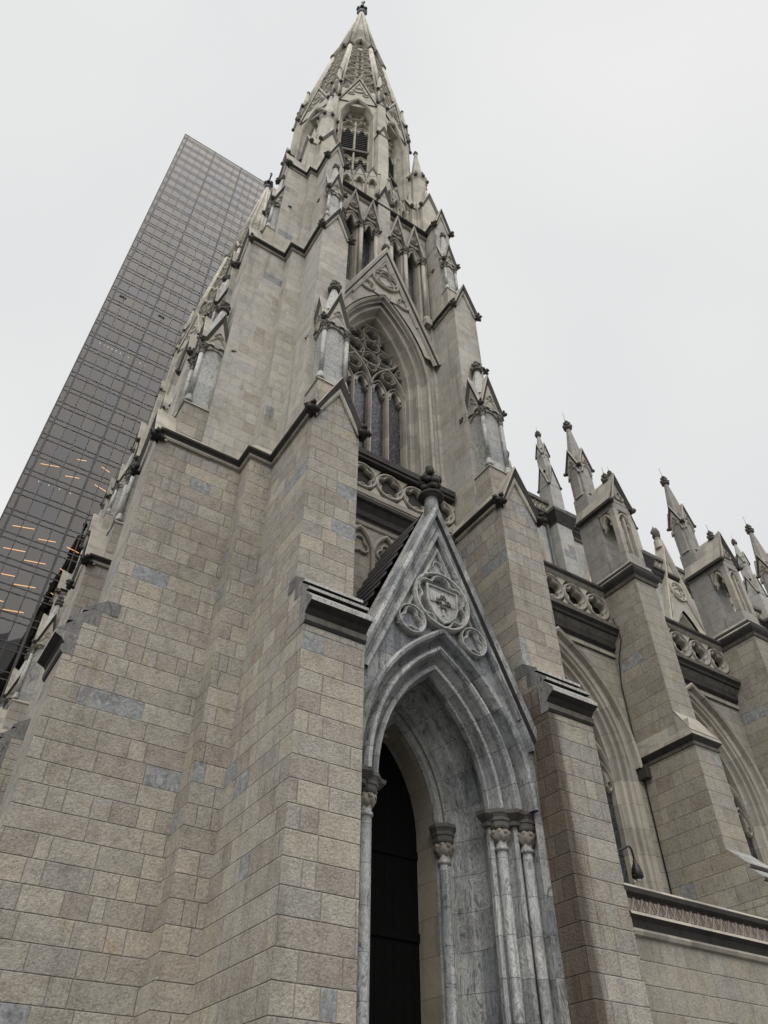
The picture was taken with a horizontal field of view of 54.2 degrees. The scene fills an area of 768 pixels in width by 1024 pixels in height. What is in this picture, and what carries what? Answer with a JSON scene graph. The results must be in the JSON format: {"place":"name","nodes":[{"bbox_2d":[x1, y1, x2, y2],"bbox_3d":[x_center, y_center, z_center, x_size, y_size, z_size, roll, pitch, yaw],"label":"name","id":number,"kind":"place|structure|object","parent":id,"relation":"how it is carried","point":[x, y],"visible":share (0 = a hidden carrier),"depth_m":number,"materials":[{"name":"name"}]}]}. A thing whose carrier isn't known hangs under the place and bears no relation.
{"place":"outdoors","nodes":[
{"label":"outdoors","id":0,"kind":"place"},
{"bbox_2d":[0,1,767,1023],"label":"cathedral","id":1,"kind":"structure","parent":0,"point":[312,707],"depth_m":19.06,"materials":[{"name":"grey stone"}]},
{"bbox_2d":[165,312,203,394],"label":"pinnacle","id":2,"kind":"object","parent":1,"relation":"in","point":[197,323],"depth_m":67.55,"materials":[{"name":"stone"}]},
{"bbox_2d":[294,86,330,160],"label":"belfry window","id":3,"kind":"structure","parent":1,"relation":"in","point":[318,103],"depth_m":53.19,"materials":[{"name":"stone"}]},
{"bbox_2d":[336,77,380,199],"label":"belfry window","id":4,"kind":"structure","parent":1,"relation":"in","point":[357,141],"depth_m":49.97,"materials":[{"name":"stone"}]},
{"bbox_2d":[344,243,440,475],"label":"great window","id":5,"kind":"structure","parent":1,"relation":"in","point":[392,355],"depth_m":32.86,"materials":[{"name":"stone"}]},
{"bbox_2d":[385,101,409,220],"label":"belfry window","id":6,"kind":"structure","parent":1,"relation":"in","point":[396,181],"depth_m":51.61,"materials":[{"name":"stone"}]},
{"bbox_2d":[618,845,643,881],"bbox_3d":[6.273,9.660,20.595,1.496,0.923,0.597,-11,-45,12],"label":"floodlight","id":7,"kind":"object","parent":1,"relation":"attached to","point":[637,873],"visible":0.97,"depth_m":20.35,"materials":[{"name":"black paint"}]},
{"bbox_2d":[612,618,671,894],"bbox_3d":[8.752,7.777,25.702,0.122,9.804,0.542,24,-48,-23],"label":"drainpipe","id":8,"kind":"object","parent":1,"relation":"attached to","point":[644,781],"visible":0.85,"depth_m":24.77,"materials":[{"name":"black metal"}]},
{"bbox_2d":[0,0,767,594],"label":"sky","id":9,"kind":"structure","parent":0,"point":[597,170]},
{"label":"road","id":10,"kind":"structure","parent":0,"visible":0},
{"bbox_2d":[0,134,271,700],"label":"skyscraper","id":11,"kind":"structure","parent":10,"relation":"on","point":[204,203],"depth_m":117.43,"materials":[{"name":"glass"}]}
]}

